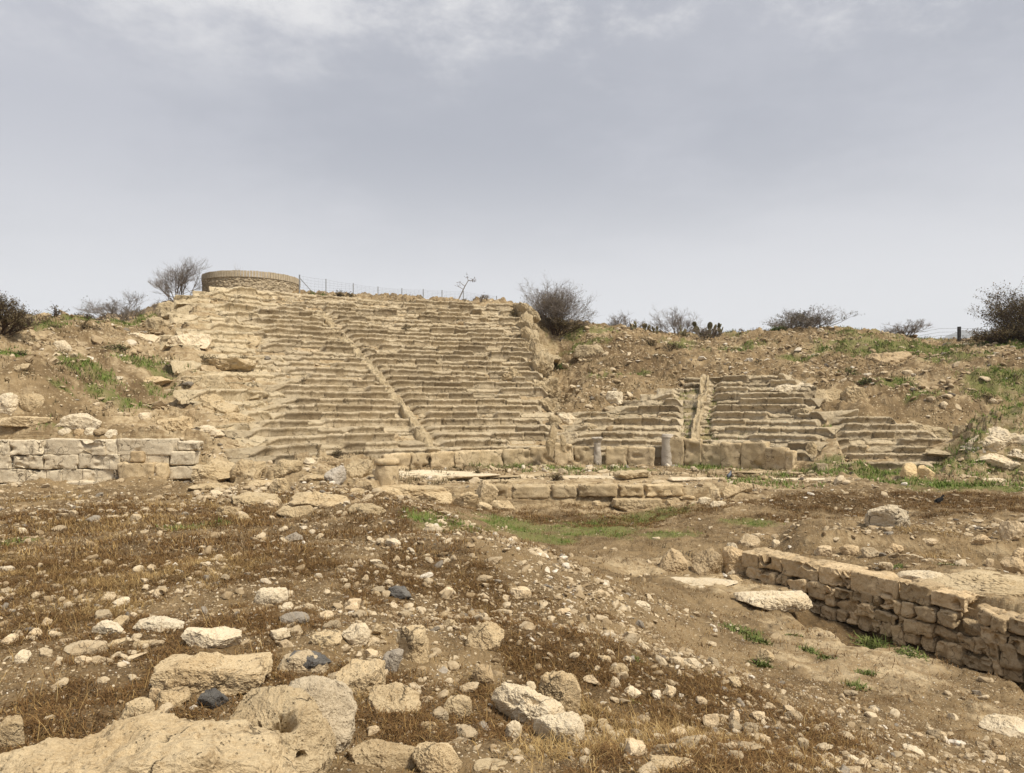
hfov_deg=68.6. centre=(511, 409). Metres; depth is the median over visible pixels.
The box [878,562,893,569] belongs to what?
loose stone
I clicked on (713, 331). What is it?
bare shrub
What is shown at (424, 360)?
ancient theatre
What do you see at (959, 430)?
rock outcrop
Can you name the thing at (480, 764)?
boulder
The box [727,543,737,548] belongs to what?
boulder
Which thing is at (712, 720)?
boulder
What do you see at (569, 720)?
boulder
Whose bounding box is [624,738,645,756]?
loose stone
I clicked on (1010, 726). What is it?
boulder
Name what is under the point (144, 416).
loose stone
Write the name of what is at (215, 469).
rock outcrop
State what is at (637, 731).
loose stone
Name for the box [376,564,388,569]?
loose stone
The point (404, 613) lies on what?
loose stone
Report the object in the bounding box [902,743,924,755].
loose stone
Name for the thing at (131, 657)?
loose stone
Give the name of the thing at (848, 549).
boulder
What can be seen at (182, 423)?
rock outcrop
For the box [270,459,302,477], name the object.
rock outcrop
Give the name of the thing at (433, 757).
boulder
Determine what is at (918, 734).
loose stone
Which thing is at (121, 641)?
loose stone
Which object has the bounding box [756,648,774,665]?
boulder
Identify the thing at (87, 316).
bare shrub
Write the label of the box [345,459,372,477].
rock outcrop
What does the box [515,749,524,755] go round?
loose stone
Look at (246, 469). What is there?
rock outcrop
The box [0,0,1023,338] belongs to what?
sky
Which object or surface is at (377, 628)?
loose stone
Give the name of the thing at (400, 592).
boulder
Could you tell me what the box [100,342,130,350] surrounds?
shrub
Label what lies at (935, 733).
loose stone
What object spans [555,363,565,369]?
shrub
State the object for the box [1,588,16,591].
loose stone
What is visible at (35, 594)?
loose stone
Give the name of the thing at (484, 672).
boulder
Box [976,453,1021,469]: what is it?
rock outcrop
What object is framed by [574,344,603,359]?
rock outcrop
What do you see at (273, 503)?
loose stone
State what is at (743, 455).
slab wall
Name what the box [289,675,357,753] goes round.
boulder
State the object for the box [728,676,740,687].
loose stone
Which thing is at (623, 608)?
gravel
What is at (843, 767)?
loose stone
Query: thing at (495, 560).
loose stone
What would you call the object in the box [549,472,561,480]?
shrub
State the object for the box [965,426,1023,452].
rock outcrop
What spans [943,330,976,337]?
hill
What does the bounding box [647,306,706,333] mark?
bare shrub
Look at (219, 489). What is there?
loose stone
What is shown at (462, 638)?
loose stone
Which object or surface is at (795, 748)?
loose stone
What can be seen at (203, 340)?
rock outcrop
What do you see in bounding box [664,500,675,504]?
boulder
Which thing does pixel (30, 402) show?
boulder
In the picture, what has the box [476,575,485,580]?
loose stone
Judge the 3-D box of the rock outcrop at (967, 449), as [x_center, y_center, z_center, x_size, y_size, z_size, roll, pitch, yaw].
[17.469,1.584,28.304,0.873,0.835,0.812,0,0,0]
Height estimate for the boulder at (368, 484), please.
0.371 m
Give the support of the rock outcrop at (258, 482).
on the ground at (134, 375)
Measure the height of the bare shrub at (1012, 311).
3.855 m
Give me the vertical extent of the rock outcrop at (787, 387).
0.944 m
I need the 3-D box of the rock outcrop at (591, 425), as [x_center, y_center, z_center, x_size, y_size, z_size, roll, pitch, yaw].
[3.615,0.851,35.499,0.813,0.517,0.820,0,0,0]
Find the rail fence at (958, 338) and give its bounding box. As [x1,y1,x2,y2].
[920,327,981,341]
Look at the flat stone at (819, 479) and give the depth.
26.07 m
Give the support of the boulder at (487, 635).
on the ground at (134, 375)
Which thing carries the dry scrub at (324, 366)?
on the ground at (134, 375)
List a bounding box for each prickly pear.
[629,321,657,333]
[679,321,722,336]
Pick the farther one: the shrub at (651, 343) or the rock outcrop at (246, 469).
the shrub at (651, 343)
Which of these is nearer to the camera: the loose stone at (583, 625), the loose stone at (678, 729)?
the loose stone at (678, 729)
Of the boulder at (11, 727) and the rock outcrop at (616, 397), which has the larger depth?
the rock outcrop at (616, 397)
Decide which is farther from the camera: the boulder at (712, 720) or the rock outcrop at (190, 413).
the rock outcrop at (190, 413)
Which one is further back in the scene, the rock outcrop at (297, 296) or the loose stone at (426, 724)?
the rock outcrop at (297, 296)
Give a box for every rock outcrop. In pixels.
[129,332,160,341]
[145,316,170,329]
[155,300,190,319]
[156,416,192,431]
[167,333,211,349]
[181,374,228,388]
[183,408,195,421]
[188,483,228,490]
[191,459,234,481]
[192,425,225,436]
[196,394,239,413]
[201,358,255,371]
[216,506,241,515]
[222,412,255,422]
[229,459,265,482]
[230,491,281,504]
[235,334,261,346]
[237,514,249,519]
[247,391,269,399]
[248,480,272,486]
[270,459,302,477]
[275,505,312,517]
[289,491,348,506]
[293,294,301,299]
[299,474,323,481]
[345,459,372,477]
[348,503,385,514]
[545,425,556,455]
[549,415,561,426]
[553,355,561,362]
[558,413,575,424]
[560,434,565,451]
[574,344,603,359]
[581,422,596,428]
[606,391,622,404]
[769,382,813,391]
[790,407,812,414]
[805,441,819,455]
[812,388,841,403]
[839,385,867,402]
[864,351,912,365]
[912,423,949,437]
[920,449,951,457]
[952,425,967,438]
[960,445,985,453]
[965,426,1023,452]
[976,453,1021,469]
[987,398,1002,403]
[1007,449,1023,459]
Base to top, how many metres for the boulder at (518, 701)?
0.285 m
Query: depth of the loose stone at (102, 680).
4.45 m
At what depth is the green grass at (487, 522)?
18.34 m
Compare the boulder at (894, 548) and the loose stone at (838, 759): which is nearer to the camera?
the loose stone at (838, 759)
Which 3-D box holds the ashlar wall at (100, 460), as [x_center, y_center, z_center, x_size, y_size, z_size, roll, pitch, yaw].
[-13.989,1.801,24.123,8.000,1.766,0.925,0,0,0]
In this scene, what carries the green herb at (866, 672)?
on the ground at (134, 375)
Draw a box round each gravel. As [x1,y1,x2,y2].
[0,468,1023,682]
[0,546,1023,772]
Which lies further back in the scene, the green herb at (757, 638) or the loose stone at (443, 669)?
the green herb at (757, 638)
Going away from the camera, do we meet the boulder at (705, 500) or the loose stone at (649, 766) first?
the loose stone at (649, 766)
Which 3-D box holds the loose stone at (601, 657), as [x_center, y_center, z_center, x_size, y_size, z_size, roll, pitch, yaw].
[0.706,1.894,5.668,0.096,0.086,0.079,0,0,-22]
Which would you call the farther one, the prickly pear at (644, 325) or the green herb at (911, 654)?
the prickly pear at (644, 325)
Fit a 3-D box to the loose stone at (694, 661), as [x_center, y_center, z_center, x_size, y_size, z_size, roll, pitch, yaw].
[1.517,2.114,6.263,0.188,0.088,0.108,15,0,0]
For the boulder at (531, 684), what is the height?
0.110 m
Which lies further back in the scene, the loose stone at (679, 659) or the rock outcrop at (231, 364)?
the rock outcrop at (231, 364)
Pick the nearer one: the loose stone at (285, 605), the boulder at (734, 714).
the boulder at (734, 714)
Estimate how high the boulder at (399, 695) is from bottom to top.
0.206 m
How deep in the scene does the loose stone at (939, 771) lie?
4.75 m
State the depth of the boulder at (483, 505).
22.04 m
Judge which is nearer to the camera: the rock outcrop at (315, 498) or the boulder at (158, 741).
the boulder at (158, 741)
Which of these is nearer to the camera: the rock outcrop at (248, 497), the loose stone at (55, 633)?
the loose stone at (55, 633)
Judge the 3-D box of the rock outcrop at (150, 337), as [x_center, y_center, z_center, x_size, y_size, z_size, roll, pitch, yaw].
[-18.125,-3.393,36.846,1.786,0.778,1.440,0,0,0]
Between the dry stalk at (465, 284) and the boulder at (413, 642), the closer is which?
the boulder at (413, 642)
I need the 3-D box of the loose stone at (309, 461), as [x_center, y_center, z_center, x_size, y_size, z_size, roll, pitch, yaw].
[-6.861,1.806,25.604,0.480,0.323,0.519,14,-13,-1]
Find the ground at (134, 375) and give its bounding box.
[0,289,1023,772]
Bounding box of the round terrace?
[201,270,300,292]
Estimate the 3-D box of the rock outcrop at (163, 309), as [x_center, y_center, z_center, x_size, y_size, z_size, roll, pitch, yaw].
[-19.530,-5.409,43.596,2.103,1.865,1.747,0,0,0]
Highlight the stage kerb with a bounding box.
[495,482,683,498]
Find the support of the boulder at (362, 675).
on the ground at (134, 375)
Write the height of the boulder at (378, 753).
0.157 m
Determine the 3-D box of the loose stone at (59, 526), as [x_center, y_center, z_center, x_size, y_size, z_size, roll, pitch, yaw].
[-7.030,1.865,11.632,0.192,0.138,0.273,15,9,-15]
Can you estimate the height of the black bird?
0.262 m
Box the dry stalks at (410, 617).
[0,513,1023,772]
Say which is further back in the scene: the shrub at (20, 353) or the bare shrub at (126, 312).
the bare shrub at (126, 312)
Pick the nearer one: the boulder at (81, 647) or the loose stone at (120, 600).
the boulder at (81, 647)
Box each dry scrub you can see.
[0,291,1023,486]
[184,296,823,443]
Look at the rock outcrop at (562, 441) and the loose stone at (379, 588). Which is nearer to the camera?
the loose stone at (379, 588)
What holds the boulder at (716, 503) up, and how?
on the ground at (134, 375)
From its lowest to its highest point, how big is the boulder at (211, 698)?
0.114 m
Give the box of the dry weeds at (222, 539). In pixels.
[0,479,1023,684]
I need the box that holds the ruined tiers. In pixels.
[804,409,950,470]
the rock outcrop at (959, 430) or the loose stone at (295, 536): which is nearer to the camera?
the loose stone at (295, 536)
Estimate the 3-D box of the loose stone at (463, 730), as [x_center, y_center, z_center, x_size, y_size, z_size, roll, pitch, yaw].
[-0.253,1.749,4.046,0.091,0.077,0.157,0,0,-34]
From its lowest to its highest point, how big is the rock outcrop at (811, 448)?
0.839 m
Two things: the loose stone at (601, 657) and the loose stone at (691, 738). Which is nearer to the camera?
the loose stone at (691, 738)
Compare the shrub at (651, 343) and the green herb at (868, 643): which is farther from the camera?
the shrub at (651, 343)
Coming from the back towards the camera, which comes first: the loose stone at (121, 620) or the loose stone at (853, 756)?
the loose stone at (121, 620)
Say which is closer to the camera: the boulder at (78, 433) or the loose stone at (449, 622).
the loose stone at (449, 622)
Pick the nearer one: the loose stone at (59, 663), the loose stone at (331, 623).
the loose stone at (59, 663)
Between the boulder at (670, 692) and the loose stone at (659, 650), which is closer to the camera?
the boulder at (670, 692)
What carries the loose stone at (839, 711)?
on the ground at (134, 375)
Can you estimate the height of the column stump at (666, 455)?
1.436 m
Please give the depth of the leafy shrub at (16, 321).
27.93 m
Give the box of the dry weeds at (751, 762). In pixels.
[0,544,1023,772]
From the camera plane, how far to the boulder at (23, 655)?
4.85 m
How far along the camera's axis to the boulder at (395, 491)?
21.73 m
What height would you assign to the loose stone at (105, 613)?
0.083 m
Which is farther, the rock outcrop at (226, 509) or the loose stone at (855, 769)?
the rock outcrop at (226, 509)
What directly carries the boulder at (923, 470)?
on the ground at (134, 375)
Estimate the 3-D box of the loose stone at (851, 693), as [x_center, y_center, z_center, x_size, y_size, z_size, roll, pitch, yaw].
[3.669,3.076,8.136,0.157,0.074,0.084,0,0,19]
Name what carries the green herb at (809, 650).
on the ground at (134, 375)
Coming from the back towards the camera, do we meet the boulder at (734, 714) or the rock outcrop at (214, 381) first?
the rock outcrop at (214, 381)
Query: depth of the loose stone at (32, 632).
5.58 m
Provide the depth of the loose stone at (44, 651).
4.94 m
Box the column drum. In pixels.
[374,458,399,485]
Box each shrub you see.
[0,290,51,334]
[12,349,30,355]
[45,322,62,327]
[46,304,69,320]
[73,289,150,321]
[73,312,95,319]
[76,321,100,331]
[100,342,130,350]
[148,256,212,301]
[149,297,171,311]
[200,353,215,360]
[332,446,344,458]
[334,289,347,296]
[478,294,488,300]
[510,307,518,315]
[514,275,600,329]
[537,310,593,335]
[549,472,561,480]
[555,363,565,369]
[606,310,650,328]
[646,339,657,345]
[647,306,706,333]
[663,341,684,349]
[691,326,724,338]
[759,304,861,328]
[770,325,785,330]
[837,367,860,375]
[855,377,870,385]
[883,319,932,336]
[955,316,1023,343]
[966,276,1023,338]
[980,392,998,398]
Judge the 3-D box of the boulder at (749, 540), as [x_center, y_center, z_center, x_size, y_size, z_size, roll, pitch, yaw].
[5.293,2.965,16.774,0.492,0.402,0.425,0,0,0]
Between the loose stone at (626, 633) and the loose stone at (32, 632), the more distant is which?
the loose stone at (626, 633)
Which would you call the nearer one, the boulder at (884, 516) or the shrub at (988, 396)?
the boulder at (884, 516)
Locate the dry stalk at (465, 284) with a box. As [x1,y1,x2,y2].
[455,272,475,298]
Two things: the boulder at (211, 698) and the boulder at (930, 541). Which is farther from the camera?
the boulder at (930, 541)
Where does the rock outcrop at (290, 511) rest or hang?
on the ground at (134, 375)
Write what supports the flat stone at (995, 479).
on the ground at (134, 375)
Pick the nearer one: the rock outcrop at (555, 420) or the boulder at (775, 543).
the boulder at (775, 543)
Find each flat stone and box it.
[399,470,499,479]
[478,479,527,482]
[486,473,551,477]
[560,475,616,478]
[668,477,718,481]
[732,470,802,474]
[773,478,824,480]
[983,478,1006,481]
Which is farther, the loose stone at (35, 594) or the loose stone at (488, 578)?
the loose stone at (488, 578)
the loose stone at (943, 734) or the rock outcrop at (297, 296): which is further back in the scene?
the rock outcrop at (297, 296)
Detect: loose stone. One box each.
[0,633,18,643]
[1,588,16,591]
[14,363,30,370]
[28,628,41,635]
[31,591,41,598]
[39,647,52,656]
[41,617,52,625]
[48,631,61,636]
[50,677,68,688]
[51,660,61,665]
[52,525,66,530]
[74,655,91,663]
[85,515,100,521]
[91,655,113,663]
[95,609,111,619]
[95,676,109,683]
[100,594,116,599]
[107,637,126,648]
[112,597,129,605]
[113,615,129,626]
[126,652,146,661]
[130,514,141,520]
[132,640,148,648]
[138,412,151,419]
[147,564,155,571]
[152,589,162,595]
[158,702,173,712]
[159,587,166,593]
[210,490,222,495]
[213,487,224,491]
[221,574,229,579]
[267,500,278,506]
[270,627,290,639]
[277,639,292,647]
[282,602,293,609]
[285,532,302,541]
[291,624,302,633]
[302,603,314,608]
[303,457,315,464]
[319,610,333,618]
[322,620,340,628]
[327,672,336,679]
[344,602,358,611]
[347,598,360,607]
[352,610,364,618]
[365,649,377,655]
[366,725,379,735]
[367,636,381,646]
[370,559,381,564]
[372,586,385,593]
[372,623,384,633]
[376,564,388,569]
[386,538,400,545]
[397,610,410,617]
[421,721,436,729]
[431,706,448,720]
[439,587,453,593]
[439,666,447,672]
[443,619,458,625]
[453,737,470,743]
[456,724,477,740]
[458,635,466,641]
[459,682,478,691]
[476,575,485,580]
[479,721,489,729]
[482,575,492,580]
[485,557,498,563]
[502,594,508,601]
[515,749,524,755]
[516,560,527,564]
[558,608,570,614]
[578,623,588,629]
[579,755,589,763]
[580,714,594,725]
[583,675,600,684]
[597,589,610,596]
[598,655,611,661]
[598,718,607,728]
[609,663,628,673]
[619,698,630,703]
[623,631,640,641]
[623,633,637,643]
[624,685,640,698]
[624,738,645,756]
[630,728,641,736]
[634,600,650,611]
[636,715,649,723]
[638,761,659,772]
[652,648,665,653]
[652,690,660,699]
[655,743,676,751]
[669,651,678,656]
[669,656,683,664]
[670,726,686,736]
[676,735,699,745]
[684,658,703,667]
[697,735,711,743]
[708,656,719,666]
[721,741,737,747]
[726,575,742,581]
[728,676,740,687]
[728,719,742,730]
[738,741,764,750]
[753,732,761,740]
[759,734,771,744]
[783,705,795,711]
[784,745,797,750]
[786,763,809,772]
[823,477,834,482]
[830,756,840,761]
[835,708,845,715]
[837,731,855,739]
[839,751,849,755]
[839,764,849,772]
[843,690,857,695]
[847,766,860,772]
[848,754,858,761]
[854,757,871,767]
[869,759,883,767]
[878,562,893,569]
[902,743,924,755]
[912,732,923,738]
[926,729,940,740]
[934,769,946,772]
[940,732,946,740]
[975,741,987,747]
[984,750,996,760]
[997,755,1005,760]
[997,769,1009,772]
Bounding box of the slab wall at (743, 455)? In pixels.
[381,437,796,470]
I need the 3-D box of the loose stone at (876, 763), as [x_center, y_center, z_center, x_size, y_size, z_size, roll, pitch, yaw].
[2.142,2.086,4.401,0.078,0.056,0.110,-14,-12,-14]
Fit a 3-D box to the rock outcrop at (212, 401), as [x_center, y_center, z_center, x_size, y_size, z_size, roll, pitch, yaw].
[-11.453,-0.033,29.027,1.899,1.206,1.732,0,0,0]
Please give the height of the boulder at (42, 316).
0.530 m
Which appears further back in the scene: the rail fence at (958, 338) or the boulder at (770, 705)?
the rail fence at (958, 338)
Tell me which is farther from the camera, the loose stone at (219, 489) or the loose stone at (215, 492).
the loose stone at (219, 489)
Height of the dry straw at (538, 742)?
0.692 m
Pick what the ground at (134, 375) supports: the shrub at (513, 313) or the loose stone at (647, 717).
the loose stone at (647, 717)
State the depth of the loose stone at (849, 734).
5.39 m
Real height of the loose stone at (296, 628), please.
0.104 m
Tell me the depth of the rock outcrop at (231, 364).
32.26 m
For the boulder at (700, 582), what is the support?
on the ground at (134, 375)
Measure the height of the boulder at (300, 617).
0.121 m
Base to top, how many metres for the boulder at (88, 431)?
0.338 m
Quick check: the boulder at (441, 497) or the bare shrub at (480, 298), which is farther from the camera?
the bare shrub at (480, 298)
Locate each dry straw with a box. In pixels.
[0,485,975,559]
[0,549,853,772]
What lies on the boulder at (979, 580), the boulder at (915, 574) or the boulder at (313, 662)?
the boulder at (915, 574)
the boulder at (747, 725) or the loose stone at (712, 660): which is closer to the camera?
the boulder at (747, 725)
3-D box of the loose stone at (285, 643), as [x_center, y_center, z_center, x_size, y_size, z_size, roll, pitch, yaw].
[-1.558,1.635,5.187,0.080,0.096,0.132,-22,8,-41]
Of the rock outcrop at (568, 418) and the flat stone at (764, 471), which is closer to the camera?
the flat stone at (764, 471)
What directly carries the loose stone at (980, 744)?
on the ground at (134, 375)
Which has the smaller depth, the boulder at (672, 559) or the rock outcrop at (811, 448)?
the boulder at (672, 559)
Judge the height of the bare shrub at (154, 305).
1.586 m
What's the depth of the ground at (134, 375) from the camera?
15.63 m
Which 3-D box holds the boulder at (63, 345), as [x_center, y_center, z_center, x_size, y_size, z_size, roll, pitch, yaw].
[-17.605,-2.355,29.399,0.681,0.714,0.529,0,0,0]
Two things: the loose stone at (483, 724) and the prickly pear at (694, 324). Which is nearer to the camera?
the loose stone at (483, 724)
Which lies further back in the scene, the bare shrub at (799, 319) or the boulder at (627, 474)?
the bare shrub at (799, 319)
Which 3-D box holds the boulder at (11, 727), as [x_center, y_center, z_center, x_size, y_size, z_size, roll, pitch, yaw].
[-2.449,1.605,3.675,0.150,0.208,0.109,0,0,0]
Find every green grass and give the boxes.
[0,312,1023,488]
[1,485,1022,547]
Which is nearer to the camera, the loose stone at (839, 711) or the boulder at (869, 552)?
the loose stone at (839, 711)
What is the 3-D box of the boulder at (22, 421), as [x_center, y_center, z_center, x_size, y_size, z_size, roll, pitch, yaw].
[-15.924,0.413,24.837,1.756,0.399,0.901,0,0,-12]
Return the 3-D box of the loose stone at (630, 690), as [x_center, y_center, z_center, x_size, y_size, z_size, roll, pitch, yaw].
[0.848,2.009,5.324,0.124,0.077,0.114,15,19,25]
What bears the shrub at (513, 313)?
on the ancient theatre
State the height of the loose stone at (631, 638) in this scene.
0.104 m
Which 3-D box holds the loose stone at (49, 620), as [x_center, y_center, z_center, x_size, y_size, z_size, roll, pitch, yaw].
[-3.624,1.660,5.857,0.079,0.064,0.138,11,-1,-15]
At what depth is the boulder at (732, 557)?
14.74 m
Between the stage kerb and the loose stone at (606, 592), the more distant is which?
the stage kerb
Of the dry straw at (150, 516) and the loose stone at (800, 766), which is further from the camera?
the dry straw at (150, 516)
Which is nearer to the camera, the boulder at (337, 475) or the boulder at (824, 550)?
the boulder at (824, 550)
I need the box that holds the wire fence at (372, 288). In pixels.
[299,275,496,300]
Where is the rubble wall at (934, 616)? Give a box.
[742,547,1023,682]
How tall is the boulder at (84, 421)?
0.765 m
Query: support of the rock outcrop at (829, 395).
on the ground at (134, 375)
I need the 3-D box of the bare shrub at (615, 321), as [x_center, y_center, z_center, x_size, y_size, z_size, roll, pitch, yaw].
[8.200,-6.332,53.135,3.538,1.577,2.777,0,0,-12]
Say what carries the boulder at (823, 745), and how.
on the ground at (134, 375)
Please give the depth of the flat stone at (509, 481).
24.22 m
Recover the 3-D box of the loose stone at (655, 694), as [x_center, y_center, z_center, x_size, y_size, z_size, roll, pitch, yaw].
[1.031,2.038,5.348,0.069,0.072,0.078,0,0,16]
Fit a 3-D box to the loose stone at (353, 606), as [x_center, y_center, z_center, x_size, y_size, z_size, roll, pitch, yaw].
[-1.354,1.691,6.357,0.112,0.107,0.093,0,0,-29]
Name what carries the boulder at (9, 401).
on the boulder at (22, 421)
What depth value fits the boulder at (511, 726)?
4.04 m
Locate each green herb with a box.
[711,619,765,635]
[739,629,773,645]
[745,654,779,667]
[796,643,822,655]
[815,653,836,660]
[836,677,871,690]
[848,631,894,648]
[854,667,880,676]
[891,645,928,660]
[893,563,906,567]
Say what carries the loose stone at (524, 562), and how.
on the ground at (134, 375)
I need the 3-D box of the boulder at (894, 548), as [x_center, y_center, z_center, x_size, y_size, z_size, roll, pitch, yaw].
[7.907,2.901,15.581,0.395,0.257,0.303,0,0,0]
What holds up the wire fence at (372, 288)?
on the ground at (134, 375)
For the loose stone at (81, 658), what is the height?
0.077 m
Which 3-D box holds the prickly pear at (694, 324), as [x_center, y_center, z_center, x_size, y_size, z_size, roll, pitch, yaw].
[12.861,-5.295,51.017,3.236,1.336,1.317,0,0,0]
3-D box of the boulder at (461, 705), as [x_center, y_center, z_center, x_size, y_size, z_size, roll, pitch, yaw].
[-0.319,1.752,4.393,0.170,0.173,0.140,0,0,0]
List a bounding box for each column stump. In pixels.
[591,437,602,464]
[661,434,672,465]
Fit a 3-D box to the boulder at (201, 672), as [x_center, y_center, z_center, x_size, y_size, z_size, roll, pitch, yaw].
[-1.744,1.528,4.375,0.647,0.216,0.341,0,0,-9]
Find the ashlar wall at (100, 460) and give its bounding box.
[0,438,203,485]
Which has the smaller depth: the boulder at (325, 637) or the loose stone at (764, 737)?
the loose stone at (764, 737)
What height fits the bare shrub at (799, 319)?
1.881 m
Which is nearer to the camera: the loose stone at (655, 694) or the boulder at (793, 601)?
the loose stone at (655, 694)
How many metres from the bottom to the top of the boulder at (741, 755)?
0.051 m
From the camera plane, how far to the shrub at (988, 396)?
33.80 m
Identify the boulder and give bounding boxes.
[0,392,18,415]
[0,416,53,426]
[0,710,296,772]
[0,715,24,748]
[14,649,31,663]
[19,393,43,411]
[37,312,48,319]
[53,340,71,351]
[55,413,101,429]
[58,428,70,435]
[63,640,107,655]
[72,428,83,438]
[84,427,95,434]
[91,620,123,634]
[93,428,107,435]
[104,429,117,437]
[119,697,154,719]
[132,616,184,631]
[143,376,171,385]
[148,686,160,699]
[149,652,272,694]
[156,686,191,707]
[181,626,242,647]
[197,688,228,708]
[229,685,336,772]
[254,587,288,604]
[269,478,289,492]
[277,650,328,673]
[279,611,309,623]
[287,650,330,669]
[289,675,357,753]
[310,630,341,645]
[324,465,346,484]
[335,658,385,695]
[341,623,370,646]
[346,739,415,768]
[350,488,364,494]
[363,479,377,491]
[368,682,420,713]
[378,487,402,494]
[381,484,450,497]
[382,648,403,672]
[388,585,410,598]
[397,624,428,662]
[412,491,451,503]
[412,741,462,772]
[424,523,442,532]
[443,694,471,718]
[453,491,478,506]
[465,621,503,650]
[472,664,493,685]
[473,758,507,770]
[475,479,498,504]
[477,502,491,510]
[491,500,515,510]
[491,682,564,724]
[505,720,521,739]
[510,586,531,599]
[526,681,535,689]
[533,711,584,745]
[538,670,581,712]
[592,500,601,505]
[611,497,661,510]
[613,469,649,479]
[650,755,693,770]
[659,548,688,572]
[662,685,675,697]
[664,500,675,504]
[671,577,737,587]
[678,495,694,499]
[691,547,723,575]
[695,696,706,704]
[698,497,711,503]
[702,713,718,727]
[709,486,720,498]
[710,501,726,507]
[720,484,739,498]
[722,546,746,573]
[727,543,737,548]
[727,750,743,760]
[728,710,739,722]
[733,590,812,611]
[737,482,752,492]
[739,533,760,547]
[743,722,757,733]
[750,711,765,720]
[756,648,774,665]
[765,702,775,709]
[771,539,779,546]
[784,710,802,721]
[796,737,808,748]
[814,545,832,555]
[816,742,832,750]
[839,544,858,554]
[861,547,879,558]
[864,506,910,526]
[889,543,903,552]
[896,570,942,579]
[900,462,917,478]
[917,465,934,477]
[922,538,937,544]
[927,569,1023,596]
[970,534,991,544]
[979,713,1023,738]
[986,558,993,566]
[998,520,1023,540]
[1000,556,1023,573]
[1011,547,1023,559]
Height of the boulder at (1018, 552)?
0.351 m
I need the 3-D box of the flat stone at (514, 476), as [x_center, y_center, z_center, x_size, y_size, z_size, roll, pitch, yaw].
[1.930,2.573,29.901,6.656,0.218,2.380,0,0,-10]
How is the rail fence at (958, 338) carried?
on the ground at (134, 375)
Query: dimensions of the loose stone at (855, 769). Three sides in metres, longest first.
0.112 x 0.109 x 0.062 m
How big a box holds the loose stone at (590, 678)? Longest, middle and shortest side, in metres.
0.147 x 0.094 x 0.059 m
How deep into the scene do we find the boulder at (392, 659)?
4.97 m
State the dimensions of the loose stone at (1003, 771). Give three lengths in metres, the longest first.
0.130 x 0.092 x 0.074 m
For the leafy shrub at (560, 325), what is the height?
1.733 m
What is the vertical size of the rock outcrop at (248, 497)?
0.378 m
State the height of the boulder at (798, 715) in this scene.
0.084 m
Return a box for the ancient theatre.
[160,286,840,463]
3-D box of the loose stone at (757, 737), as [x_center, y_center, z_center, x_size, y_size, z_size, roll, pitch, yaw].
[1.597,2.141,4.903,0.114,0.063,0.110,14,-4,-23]
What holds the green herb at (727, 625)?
on the ground at (134, 375)
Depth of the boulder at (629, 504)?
22.43 m
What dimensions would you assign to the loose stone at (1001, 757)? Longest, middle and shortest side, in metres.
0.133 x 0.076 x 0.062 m
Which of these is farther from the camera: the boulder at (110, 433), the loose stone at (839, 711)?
the boulder at (110, 433)
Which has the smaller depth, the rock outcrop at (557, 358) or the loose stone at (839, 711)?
the loose stone at (839, 711)
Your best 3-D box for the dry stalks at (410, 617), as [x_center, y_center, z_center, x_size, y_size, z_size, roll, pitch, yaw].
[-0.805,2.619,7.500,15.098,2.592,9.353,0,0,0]
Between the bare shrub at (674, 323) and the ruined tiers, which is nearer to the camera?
the ruined tiers
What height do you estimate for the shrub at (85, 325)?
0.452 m
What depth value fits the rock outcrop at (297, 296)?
43.55 m
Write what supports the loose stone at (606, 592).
on the ground at (134, 375)
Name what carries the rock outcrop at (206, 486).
on the ground at (134, 375)
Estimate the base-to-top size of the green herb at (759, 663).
0.205 m
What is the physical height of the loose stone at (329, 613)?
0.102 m
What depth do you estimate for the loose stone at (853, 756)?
4.56 m
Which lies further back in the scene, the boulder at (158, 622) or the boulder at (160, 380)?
the boulder at (160, 380)
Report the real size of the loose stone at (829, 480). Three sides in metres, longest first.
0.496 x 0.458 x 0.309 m
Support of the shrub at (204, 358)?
on the ground at (134, 375)
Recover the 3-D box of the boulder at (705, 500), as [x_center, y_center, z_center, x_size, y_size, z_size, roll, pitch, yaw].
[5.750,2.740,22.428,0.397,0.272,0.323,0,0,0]
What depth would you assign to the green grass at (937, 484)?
29.45 m
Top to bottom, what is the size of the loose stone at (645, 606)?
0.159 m
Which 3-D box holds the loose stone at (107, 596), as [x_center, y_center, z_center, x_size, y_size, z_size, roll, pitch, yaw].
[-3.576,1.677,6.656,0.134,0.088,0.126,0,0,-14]
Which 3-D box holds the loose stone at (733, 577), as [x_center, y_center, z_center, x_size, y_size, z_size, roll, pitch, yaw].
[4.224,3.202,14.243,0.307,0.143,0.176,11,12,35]
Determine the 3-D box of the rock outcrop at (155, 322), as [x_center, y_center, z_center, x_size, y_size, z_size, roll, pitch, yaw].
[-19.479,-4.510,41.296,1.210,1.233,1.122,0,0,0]
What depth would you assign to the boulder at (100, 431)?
24.44 m
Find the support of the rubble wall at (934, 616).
on the ground at (134, 375)
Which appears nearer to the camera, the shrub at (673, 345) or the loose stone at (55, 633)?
the loose stone at (55, 633)
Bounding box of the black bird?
[934,495,944,503]
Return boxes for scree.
[0,293,1023,488]
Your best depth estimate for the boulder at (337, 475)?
23.11 m
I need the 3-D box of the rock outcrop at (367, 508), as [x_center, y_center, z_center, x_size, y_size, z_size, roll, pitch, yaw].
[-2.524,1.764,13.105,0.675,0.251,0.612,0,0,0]
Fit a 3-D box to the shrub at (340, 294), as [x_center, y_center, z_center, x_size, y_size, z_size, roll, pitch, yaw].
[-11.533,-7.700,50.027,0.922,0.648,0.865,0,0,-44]
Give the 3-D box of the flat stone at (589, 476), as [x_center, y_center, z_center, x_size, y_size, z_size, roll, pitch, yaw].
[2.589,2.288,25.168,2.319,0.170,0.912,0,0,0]
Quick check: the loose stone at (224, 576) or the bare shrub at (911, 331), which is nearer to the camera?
the loose stone at (224, 576)

